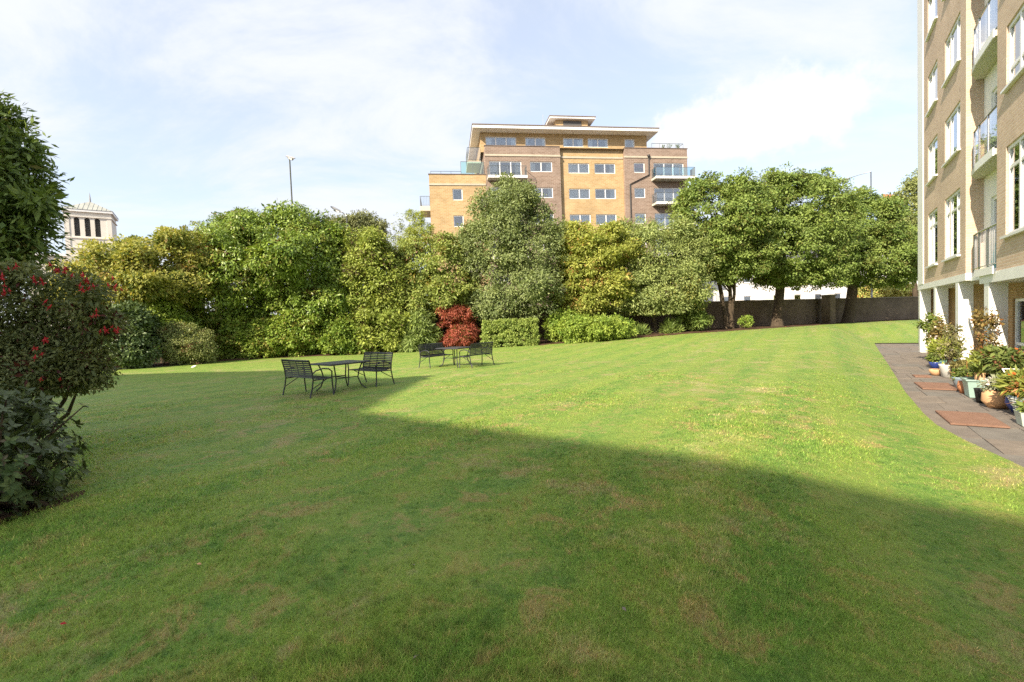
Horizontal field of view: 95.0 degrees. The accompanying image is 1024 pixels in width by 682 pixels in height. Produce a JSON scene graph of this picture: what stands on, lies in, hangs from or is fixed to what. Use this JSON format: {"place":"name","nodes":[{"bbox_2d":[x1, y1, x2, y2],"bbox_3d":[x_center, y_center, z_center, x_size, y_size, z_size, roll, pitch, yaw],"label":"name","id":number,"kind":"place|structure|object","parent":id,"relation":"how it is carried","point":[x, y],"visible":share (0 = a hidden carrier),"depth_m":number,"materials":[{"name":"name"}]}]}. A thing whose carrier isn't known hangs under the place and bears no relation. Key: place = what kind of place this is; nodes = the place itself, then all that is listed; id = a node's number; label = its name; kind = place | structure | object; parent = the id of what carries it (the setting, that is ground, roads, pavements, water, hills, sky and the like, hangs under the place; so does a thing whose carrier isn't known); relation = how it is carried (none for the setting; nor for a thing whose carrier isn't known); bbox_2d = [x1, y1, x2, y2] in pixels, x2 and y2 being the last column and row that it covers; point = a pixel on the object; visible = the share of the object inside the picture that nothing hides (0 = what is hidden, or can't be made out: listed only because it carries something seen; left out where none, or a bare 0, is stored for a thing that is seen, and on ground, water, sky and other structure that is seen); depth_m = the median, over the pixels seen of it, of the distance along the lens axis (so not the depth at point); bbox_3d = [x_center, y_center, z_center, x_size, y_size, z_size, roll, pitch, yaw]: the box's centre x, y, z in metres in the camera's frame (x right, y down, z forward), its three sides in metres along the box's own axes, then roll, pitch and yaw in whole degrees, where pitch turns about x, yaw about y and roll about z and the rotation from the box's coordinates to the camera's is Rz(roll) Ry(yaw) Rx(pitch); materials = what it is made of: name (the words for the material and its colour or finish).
{"place":"outdoors","nodes":[
{"label":"outdoors","id":0,"kind":"place"},
{"bbox_2d":[0,0,917,322],"label":"sky","id":1,"kind":"structure","parent":0,"point":[174,113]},
{"bbox_2d":[0,319,1023,681],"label":"lawn","id":2,"kind":"structure","parent":0,"point":[848,351],"depth_m":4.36,"materials":[{"name":"green plant"}]},
{"bbox_2d":[0,490,84,523],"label":"flower bed","id":3,"kind":"object","parent":2,"relation":"on","point":[55,504],"visible":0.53,"depth_m":4.45,"materials":[{"name":"soil"}]},
{"bbox_2d":[0,375,91,519],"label":"rhododendron","id":4,"kind":"object","parent":3,"relation":"on","point":[15,495],"visible":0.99,"depth_m":4.52,"materials":[{"name":"green plant"}]},
{"bbox_2d":[281,359,334,398],"bbox_3d":[-4.939,0.872,11.313,1.294,0.892,0.633,0,3,38],"label":"metal bench","id":5,"kind":"object","parent":2,"relation":"on","point":[297,368],"visible":1,"depth_m":11.12,"materials":[{"name":"black metal"}]},
{"bbox_2d":[310,360,370,392],"bbox_3d":[-4.393,0.908,12.038,1.004,0.738,1.143,0,3,38],"label":"metal table","id":6,"kind":"object","parent":2,"relation":"on","point":[336,363],"visible":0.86,"depth_m":11.94,"materials":[{"name":"black metal"}]},
{"bbox_2d":[347,352,394,386],"bbox_3d":[-3.886,0.770,12.889,1.294,0.892,0.633,0,3,38],"label":"metal bench","id":7,"kind":"object","parent":2,"relation":"on","point":[377,367],"visible":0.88,"depth_m":12.95,"materials":[{"name":"black metal"}]},
{"bbox_2d":[418,343,453,367],"bbox_3d":[-2.866,0.538,17.769,0.633,0.892,1.294,0,3,36],"label":"metal bench","id":8,"kind":"object","parent":2,"relation":"on","point":[428,354],"visible":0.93,"depth_m":17.77,"materials":[{"name":"black metal"}]},
{"bbox_2d":[435,346,474,367],"bbox_3d":[-2.100,0.605,17.538,1.143,0.738,1.005,0,3,36],"label":"metal table","id":9,"kind":"object","parent":2,"relation":"on","point":[454,348],"visible":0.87,"depth_m":17.41,"materials":[{"name":"black metal"}]},
{"bbox_2d":[459,342,494,367],"bbox_3d":[-1.288,0.503,17.214,0.633,0.892,1.294,0,3,36],"label":"metal bench","id":10,"kind":"object","parent":2,"relation":"on","point":[487,345],"visible":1,"depth_m":16.99,"materials":[{"name":"black metal"}]},
{"bbox_2d":[110,318,918,368],"bbox_3d":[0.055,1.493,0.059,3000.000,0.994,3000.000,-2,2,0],"label":"ground","id":11,"kind":"structure","parent":0,"point":[543,341],"depth_m":29.96,"materials":[{"name":"soil"}]},
{"bbox_2d":[0,91,76,277],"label":"bay tree","id":12,"kind":"object","parent":11,"relation":"on","point":[30,209],"visible":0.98,"depth_m":7.33,"materials":[{"name":"green plant"}]},
{"bbox_2d":[0,253,137,453],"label":"fuchsia bush","id":13,"kind":"object","parent":11,"relation":"on","point":[38,352],"visible":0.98,"depth_m":6.06,"materials":[{"name":"green plant"}]},
{"bbox_2d":[30,193,117,328],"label":"bell tower","id":14,"kind":"structure","parent":11,"relation":"on","point":[88,220],"depth_m":72.81,"materials":[{"name":"paint"}]},
{"bbox_2d":[69,299,166,369],"bbox_3d":[-19.194,-0.228,22.881,4.068,3.582,3.497,-2,2,0],"label":"dark shrub","id":15,"kind":"object","parent":11,"relation":"on","point":[140,341],"visible":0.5,"depth_m":22.56,"materials":[{"name":"green plant"}]},
{"bbox_2d":[45,224,229,362],"bbox_3d":[-21.309,-2.482,25.826,11.199,8.078,6.777,-2,2,0],"label":"golden tree","id":16,"kind":"object","parent":11,"relation":"on","point":[132,265],"visible":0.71,"depth_m":24.42,"materials":[{"name":"yellow plant"}]},
{"bbox_2d":[133,293,201,363],"bbox_3d":[-18.588,-0.984,25.377,3.166,4.650,2.652,-2,2,0],"label":"tall shrub","id":17,"kind":"object","parent":11,"relation":"on","point":[166,309],"visible":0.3,"depth_m":24.90,"materials":[{"name":"green plant"}]},
{"bbox_2d":[151,321,220,364],"bbox_3d":[-16.968,0.117,24.424,3.254,2.500,2.525,-2,2,0],"label":"twiggy shrub","id":18,"kind":"object","parent":11,"relation":"on","point":[184,344],"visible":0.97,"depth_m":24.04,"materials":[{"name":"green plant"}]},
{"bbox_2d":[162,214,320,314],"bbox_3d":[-19.787,-4.491,36.598,16.696,11.057,11.119,-2,2,0],"label":"back tree","id":19,"kind":"object","parent":11,"relation":"on","point":[232,284],"visible":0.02,"depth_m":35.29,"materials":[{"name":"green plant"}]},
{"bbox_2d":[164,199,369,340],"bbox_3d":[-15.059,-3.757,29.076,12.771,9.864,8.552,-2,2,0],"label":"laurel tree","id":20,"kind":"object","parent":11,"relation":"on","point":[296,249],"visible":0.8,"depth_m":27.28,"materials":[{"name":"green plant"}]},
{"bbox_2d":[210,306,328,359],"bbox_3d":[-14.474,-0.373,28.193,7.130,3.357,3.507,-2,2,0],"label":"laurel hedge","id":21,"kind":"object","parent":11,"relation":"on","point":[257,337],"visible":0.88,"depth_m":27.19,"materials":[{"name":"green plant"}]},
{"bbox_2d":[314,311,372,354],"bbox_3d":[-10.014,-0.379,28.284,3.654,3.017,3.257,-2,2,0],"label":"leafy shrub","id":22,"kind":"object","parent":11,"relation":"on","point":[337,339],"visible":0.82,"depth_m":27.35,"materials":[{"name":"green plant"}]},
{"bbox_2d":[325,208,392,253],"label":"round dark tree","id":23,"kind":"object","parent":11,"relation":"on","point":[359,219],"visible":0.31,"depth_m":41.90,"materials":[{"name":"green plant"}]},
{"bbox_2d":[334,224,418,351],"bbox_3d":[-8.351,-3.180,29.105,5.715,8.157,5.280,-2,2,0],"label":"mixed shrub","id":24,"kind":"object","parent":11,"relation":"on","point":[367,258],"visible":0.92,"depth_m":27.80,"materials":[{"name":"green plant"}]},
{"bbox_2d":[388,212,408,249],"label":"sapling","id":25,"kind":"object","parent":11,"relation":"on","point":[400,226],"visible":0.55,"depth_m":33.15,"materials":[{"name":"green plant"}]},
{"bbox_2d":[393,208,436,272],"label":"pine tree","id":26,"kind":"object","parent":11,"relation":"on","point":[420,231],"visible":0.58,"depth_m":39.29,"materials":[{"name":"green plant"}]},
{"bbox_2d":[396,306,443,352],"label":"fern conifer","id":27,"kind":"object","parent":11,"relation":"on","point":[421,330],"visible":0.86,"depth_m":27.63,"materials":[{"name":"green plant"}]},
{"bbox_2d":[386,229,493,345],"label":"garden tree","id":28,"kind":"object","parent":11,"relation":"on","point":[430,288],"visible":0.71,"depth_m":28.64,"materials":[{"name":"green plant"}]},
{"bbox_2d":[435,299,480,346],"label":"red maple","id":29,"kind":"object","parent":11,"relation":"on","point":[457,335],"visible":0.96,"depth_m":28.18,"materials":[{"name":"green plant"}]},
{"bbox_2d":[451,171,568,324],"bbox_3d":[0.301,-5.138,29.519,6.672,11.055,6.338,0,3,39],"label":"silvery tree","id":30,"kind":"object","parent":11,"relation":"on","point":[511,208],"visible":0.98,"depth_m":28.35,"materials":[{"name":"green plant"}]},
{"bbox_2d":[480,317,540,347],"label":"box hedge","id":31,"kind":"object","parent":11,"relation":"on","point":[516,332],"visible":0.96,"depth_m":27.51,"materials":[{"name":"green plant"}]},
{"bbox_2d":[172,320,891,365],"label":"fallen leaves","id":32,"kind":"object","parent":11,"relation":"on","point":[636,337],"visible":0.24,"depth_m":29.38,"materials":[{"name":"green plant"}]},
{"bbox_2d":[152,294,918,359],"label":"garden wall","id":33,"kind":"structure","parent":11,"relation":"on","point":[827,308],"depth_m":38.02,"materials":[{"name":"brick"}]},
{"bbox_2d":[420,115,694,305],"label":"apartment building","id":34,"kind":"structure","parent":11,"relation":"on","point":[577,168],"depth_m":52.16,"materials":[{"name":"brown brick"}]},
{"bbox_2d":[452,189,462,199],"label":"window","id":35,"kind":"structure","parent":34,"relation":"in","point":[457,193],"depth_m":51.00,"materials":[{"name":"white glass"}]},
{"bbox_2d":[454,216,463,226],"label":"window","id":36,"kind":"structure","parent":34,"relation":"in","point":[457,219],"depth_m":51.11,"materials":[{"name":"white glass"}]},
{"bbox_2d":[485,137,515,144],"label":"window","id":37,"kind":"structure","parent":34,"relation":"in","point":[489,140],"depth_m":51.99,"materials":[{"name":"white"}]},
{"bbox_2d":[489,161,521,174],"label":"window","id":38,"kind":"structure","parent":34,"relation":"in","point":[513,163],"depth_m":50.80,"materials":[{"name":"white glass"}]},
{"bbox_2d":[525,137,545,145],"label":"window","id":39,"kind":"structure","parent":34,"relation":"in","point":[529,141],"depth_m":52.65,"materials":[{"name":"white"}]},
{"bbox_2d":[530,162,551,171],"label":"window","id":40,"kind":"structure","parent":34,"relation":"in","point":[534,166],"depth_m":51.28,"materials":[{"name":"white glass"}]},
{"bbox_2d":[536,188,552,197],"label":"window","id":41,"kind":"structure","parent":34,"relation":"in","point":[549,191],"depth_m":51.45,"materials":[{"name":"white glass"}]},
{"bbox_2d":[563,138,582,146],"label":"window","id":42,"kind":"structure","parent":34,"relation":"in","point":[567,142],"depth_m":53.03,"materials":[{"name":"white"}]},
{"bbox_2d":[568,163,588,172],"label":"window","id":43,"kind":"structure","parent":34,"relation":"in","point":[572,167],"depth_m":52.13,"materials":[{"name":"white glass"}]},
{"bbox_2d":[569,189,589,198],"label":"window","id":44,"kind":"structure","parent":34,"relation":"in","point":[573,193],"depth_m":52.25,"materials":[{"name":"white glass"}]},
{"bbox_2d":[570,214,590,223],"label":"window","id":45,"kind":"structure","parent":34,"relation":"in","point":[585,217],"depth_m":52.38,"materials":[{"name":"white glass"}]},
{"bbox_2d":[588,139,607,147],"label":"window","id":46,"kind":"structure","parent":34,"relation":"in","point":[591,142],"depth_m":53.61,"materials":[{"name":"white"}]},
{"bbox_2d":[594,164,614,173],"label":"window","id":47,"kind":"structure","parent":34,"relation":"in","point":[599,168],"depth_m":52.90,"materials":[{"name":"white glass"}]},
{"bbox_2d":[595,189,615,198],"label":"window","id":48,"kind":"structure","parent":34,"relation":"in","point":[599,193],"depth_m":52.88,"materials":[{"name":"white glass"}]},
{"bbox_2d":[596,214,615,224],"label":"window","id":49,"kind":"structure","parent":34,"relation":"in","point":[600,218],"depth_m":52.76,"materials":[{"name":"white glass"}]},
{"bbox_2d":[625,139,633,146],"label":"window","id":50,"kind":"structure","parent":34,"relation":"in","point":[628,142],"depth_m":54.14,"materials":[{"name":"white"}]},
{"bbox_2d":[634,163,644,172],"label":"window","id":51,"kind":"structure","parent":34,"relation":"in","point":[638,167],"depth_m":52.74,"materials":[{"name":"white glass"}]},
{"bbox_2d":[634,188,644,197],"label":"window","id":52,"kind":"structure","parent":34,"relation":"in","point":[639,192],"depth_m":52.81,"materials":[{"name":"white glass"}]},
{"bbox_2d":[635,213,645,223],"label":"window","id":53,"kind":"structure","parent":34,"relation":"in","point":[641,215],"depth_m":52.93,"materials":[{"name":"white"}]},
{"bbox_2d":[655,213,677,226],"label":"window","id":54,"kind":"structure","parent":34,"relation":"in","point":[657,215],"depth_m":53.31,"materials":[{"name":"white glass"}]},
{"bbox_2d":[653,163,682,175],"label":"window","id":55,"kind":"structure","parent":34,"relation":"in","point":[660,169],"depth_m":53.96,"materials":[{"name":"white glass"}]},
{"bbox_2d":[654,188,682,201],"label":"window","id":56,"kind":"structure","parent":34,"relation":"in","point":[668,196],"depth_m":54.25,"materials":[{"name":"white glass"}]},
{"bbox_2d":[541,306,638,343],"bbox_3d":[4.593,-0.961,28.813,4.978,2.519,4.972,-4,3,-38],"label":"flowering shrub","id":57,"kind":"object","parent":11,"relation":"on","point":[566,326],"visible":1,"depth_m":27.69,"materials":[{"name":"green plant"}]},
{"bbox_2d":[543,219,645,316],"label":"yellow tree","id":58,"kind":"object","parent":11,"relation":"on","point":[593,257],"visible":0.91,"depth_m":29.02,"materials":[{"name":"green plant"}]},
{"bbox_2d":[632,316,683,334],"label":"strap plant","id":59,"kind":"object","parent":11,"relation":"on","point":[669,326],"visible":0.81,"depth_m":30.62,"materials":[{"name":"green plant"}]},
{"bbox_2d":[598,212,721,332],"bbox_3d":[9.532,-4.475,31.778,8.846,8.340,6.441,-2,2,0],"label":"grey green tree","id":60,"kind":"object","parent":11,"relation":"on","point":[652,274],"visible":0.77,"depth_m":30.09,"materials":[{"name":"green plant"}]},
{"bbox_2d":[670,291,714,330],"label":"shade shrub","id":61,"kind":"object","parent":11,"relation":"on","point":[696,321],"visible":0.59,"depth_m":31.24,"materials":[{"name":"green plant"}]},
{"bbox_2d":[664,166,788,328],"bbox_3d":[14.721,-6.293,32.734,8.764,11.442,7.316,-2,2,0],"label":"evergreen oak","id":62,"kind":"object","parent":11,"relation":"on","point":[745,207],"visible":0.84,"depth_m":31.10,"materials":[{"name":"green plant"}]},
{"bbox_2d":[737,315,754,328],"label":"bush","id":63,"kind":"object","parent":11,"relation":"on","point":[742,322],"visible":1,"depth_m":32.13,"materials":[{"name":"green plant"}]},
{"bbox_2d":[701,252,846,301],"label":"house","id":64,"kind":"structure","parent":11,"relation":"on","point":[745,290],"depth_m":61.37,"materials":[{"name":"white paint"}]},
{"bbox_2d":[740,161,873,326],"bbox_3d":[20.656,-6.852,34.877,10.894,11.936,7.948,-2,2,0],"label":"evergreen oak","id":65,"kind":"object","parent":11,"relation":"on","point":[803,224],"visible":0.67,"depth_m":32.83,"materials":[{"name":"green plant"}]},
{"bbox_2d":[814,185,917,322],"bbox_3d":[29.604,-7.002,37.836,10.004,11.467,7.706,-2,2,0],"label":"evergreen oak","id":66,"kind":"object","parent":11,"relation":"on","point":[884,236],"visible":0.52,"depth_m":36.45,"materials":[{"name":"green plant"}]},
{"bbox_2d":[857,281,918,297],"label":"hedge","id":67,"kind":"object","parent":11,"relation":"on","point":[888,292],"visible":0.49,"depth_m":54.72,"materials":[{"name":"green plant"}]},
{"bbox_2d":[886,168,917,295],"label":"back tree","id":68,"kind":"object","parent":11,"relation":"on","point":[910,185],"visible":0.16,"depth_m":45.83,"materials":[{"name":"green plant"}]},
{"bbox_2d":[917,0,1023,359],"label":"apartment building","id":69,"kind":"structure","parent":11,"relation":"on","point":[970,85],"depth_m":13.59,"materials":[{"name":"beige brick"}]},
{"bbox_2d":[925,208,937,268],"bbox_3d":[15.803,-3.839,17.605,0.210,2.090,1.800,-1,3,33],"label":"window","id":70,"kind":"structure","parent":69,"relation":"in","point":[933,215],"depth_m":17.76,"materials":[{"name":"white"}]},
{"bbox_2d":[925,136,937,186],"bbox_3d":[15.697,-6.725,17.491,0.210,1.510,1.800,-1,3,33],"label":"window","id":71,"kind":"structure","parent":69,"relation":"in","point":[933,174],"depth_m":17.63,"materials":[{"name":"white"}]},
{"bbox_2d":[925,62,937,117],"bbox_3d":[15.601,-9.356,17.386,0.210,1.480,1.800,-1,3,33],"label":"window","id":72,"kind":"structure","parent":69,"relation":"in","point":[933,98],"depth_m":17.52,"materials":[{"name":"white"}]},
{"bbox_2d":[925,0,937,42],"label":"window","id":73,"kind":"structure","parent":69,"relation":"in","point":[933,16],"depth_m":17.44,"materials":[{"name":"white"}]},
{"bbox_2d":[941,188,960,261],"bbox_3d":[14.169,-3.679,15.083,0.210,2.090,2.120,-1,3,33],"label":"window","id":74,"kind":"structure","parent":69,"relation":"in","point":[953,202],"depth_m":15.22,"materials":[{"name":"white"}]},
{"bbox_2d":[941,102,960,167],"bbox_3d":[14.063,-6.564,14.968,0.210,1.510,2.120,-1,3,33],"label":"window","id":75,"kind":"structure","parent":69,"relation":"in","point":[953,122],"depth_m":15.11,"materials":[{"name":"white"}]},
{"bbox_2d":[941,14,960,88],"bbox_3d":[13.967,-9.195,14.863,0.210,1.480,2.120,-1,3,33],"label":"window","id":76,"kind":"structure","parent":69,"relation":"in","point":[953,58],"depth_m":15.00,"materials":[{"name":"white"}]},
{"bbox_2d":[993,195,996,269],"bbox_3d":[12.841,-2.910,12.203,0.090,1.998,1.750,-1,3,33],"label":"window","id":77,"kind":"structure","parent":69,"relation":"in","point":[995,197],"depth_m":12.86,"materials":[{"name":"white"}]},
{"bbox_2d":[993,88,996,148],"bbox_3d":[12.737,-5.756,12.090,0.090,1.998,1.750,-1,3,33],"label":"window","id":78,"kind":"structure","parent":69,"relation":"in","point":[995,91],"depth_m":12.74,"materials":[{"name":"white"}]},
{"bbox_2d":[1000,134,1023,239],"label":"window","id":79,"kind":"structure","parent":69,"relation":"in","point":[1016,149],"depth_m":10.47,"materials":[{"name":"white"}]},
{"bbox_2d":[1000,4,1023,94],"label":"window","id":80,"kind":"structure","parent":69,"relation":"in","point":[1016,28],"depth_m":10.31,"materials":[{"name":"white"}]},
{"bbox_2d":[1015,298,1023,349],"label":"window","id":81,"kind":"structure","parent":69,"relation":"in","point":[1019,307],"depth_m":13.04,"materials":[{"name":"white"}]},
{"bbox_2d":[875,344,1023,466],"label":"path","id":82,"kind":"structure","parent":0,"point":[905,362],"depth_m":9.02,"materials":[{"name":"stone"}]},
{"bbox_2d":[913,310,948,354],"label":"potted plant","id":83,"kind":"object","parent":82,"relation":"on","point":[926,326],"visible":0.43,"depth_m":16.22,"materials":[{"name":"green plant"}]},
{"bbox_2d":[929,369,940,375],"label":"potted plant","id":84,"kind":"object","parent":82,"relation":"on","point":[935,372],"visible":0.8,"depth_m":12.97,"materials":[{"name":"ceramic"}]},
{"bbox_2d":[925,353,944,368],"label":"potted plant","id":85,"kind":"object","parent":82,"relation":"on","point":[933,363],"visible":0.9,"depth_m":14.44,"materials":[{"name":"green plant"}]},
{"bbox_2d":[914,382,958,390],"bbox_3d":[10.099,1.070,11.190,0.640,0.030,1.150,-1,3,33],"label":"rust cover","id":86,"kind":"object","parent":82,"relation":"on","point":[935,386],"visible":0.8,"depth_m":11.08,"materials":[{"name":"brown metal"}]},
{"bbox_2d":[925,312,954,346],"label":"potted plant","id":87,"kind":"object","parent":82,"relation":"on","point":[934,332],"visible":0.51,"depth_m":15.49,"materials":[{"name":"green plant"}]},
{"bbox_2d":[923,335,968,363],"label":"potted plant","id":88,"kind":"object","parent":82,"relation":"on","point":[931,347],"visible":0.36,"depth_m":14.42,"materials":[{"name":"green plant"}]},
{"bbox_2d":[932,324,969,377],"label":"potted plant","id":89,"kind":"object","parent":82,"relation":"on","point":[944,370],"visible":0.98,"depth_m":12.52,"materials":[{"name":"green plant"}]},
{"bbox_2d":[948,359,971,376],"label":"potted plant","id":90,"kind":"object","parent":82,"relation":"on","point":[958,364],"visible":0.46,"depth_m":12.25,"materials":[{"name":"green plant"}]},
{"bbox_2d":[957,380,963,392],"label":"potted plant","id":91,"kind":"object","parent":82,"relation":"on","point":[960,386],"visible":0.38,"depth_m":10.21,"materials":[{"name":"ceramic"}]},
{"bbox_2d":[950,366,973,387],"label":"potted plant","id":92,"kind":"object","parent":82,"relation":"on","point":[956,376],"visible":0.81,"depth_m":10.70,"materials":[{"name":"green plant"}]},
{"bbox_2d":[935,410,1009,427],"bbox_3d":[7.645,1.293,7.842,0.680,0.030,1.150,-1,3,33],"label":"rust cover","id":93,"kind":"object","parent":82,"relation":"on","point":[969,418],"visible":1,"depth_m":7.72,"materials":[{"name":"brown metal"}]},
{"bbox_2d":[973,388,984,402],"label":"potted plant","id":94,"kind":"object","parent":82,"relation":"on","point":[977,391],"visible":0.54,"depth_m":9.16,"materials":[{"name":"black plastic"}]},
{"bbox_2d":[963,348,995,376],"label":"potted plant","id":95,"kind":"object","parent":82,"relation":"on","point":[973,357],"visible":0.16,"depth_m":10.76,"materials":[{"name":"green plant"}]},
{"bbox_2d":[958,362,1001,397],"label":"potted plant","id":96,"kind":"object","parent":82,"relation":"on","point":[969,383],"visible":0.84,"depth_m":9.68,"materials":[{"name":"green plant"}]},
{"bbox_2d":[965,304,1004,373],"bbox_3d":[11.865,0.036,11.776,0.770,1.923,0.792,-2,2,0],"label":"potted plant","id":97,"kind":"object","parent":82,"relation":"on","point":[984,320],"visible":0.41,"depth_m":11.71,"materials":[{"name":"brown plant"}]},
{"bbox_2d":[976,373,1007,408],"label":"potted plant","id":98,"kind":"object","parent":82,"relation":"on","point":[991,397],"visible":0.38,"depth_m":8.61,"materials":[{"name":"beige plant"}]},
{"bbox_2d":[976,344,1023,377],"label":"potted plant","id":99,"kind":"object","parent":82,"relation":"on","point":[1004,357],"visible":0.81,"depth_m":9.78,"materials":[{"name":"green plant"}]},
{"bbox_2d":[990,364,1023,408],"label":"potted plant","id":100,"kind":"object","parent":82,"relation":"on","point":[1011,383],"visible":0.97,"depth_m":7.86,"materials":[{"name":"green plant"}]},
{"bbox_2d":[998,370,1019,412],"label":"potted plant","id":101,"kind":"object","parent":82,"relation":"on","point":[1010,407],"visible":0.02,"depth_m":8.24,"materials":[{"name":"blue plant"}]},
{"bbox_2d":[1012,399,1023,426],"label":"planter","id":102,"kind":"object","parent":82,"relation":"on","point":[1019,413],"visible":1,"depth_m":7.31,"materials":[{"name":"ceramic"}]},
{"label":"road","id":103,"kind":"structure","parent":0,"visible":0},
{"bbox_2d":[286,155,294,206],"bbox_3d":[-15.892,-6.567,34.390,0.428,13.946,0.995,-4,3,-43],"label":"street lamp","id":104,"kind":"object","parent":103,"relation":"on","point":[292,158],"visible":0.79,"depth_m":34.47,"materials":[{"name":"grey metal"}]},
{"bbox_2d":[331,206,348,243],"bbox_3d":[-12.852,-4.958,35.605,1.225,10.413,0.237,-3,2,-22],"label":"street lamp","id":105,"kind":"object","parent":103,"relation":"on","point":[335,209],"visible":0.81,"depth_m":35.34,"materials":[{"name":"grey metal"}]},
{"bbox_2d":[845,171,872,296],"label":"street lamp","id":106,"kind":"object","parent":103,"relation":"on","point":[871,190],"visible":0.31,"depth_m":45.44,"materials":[{"name":"grey metal"}]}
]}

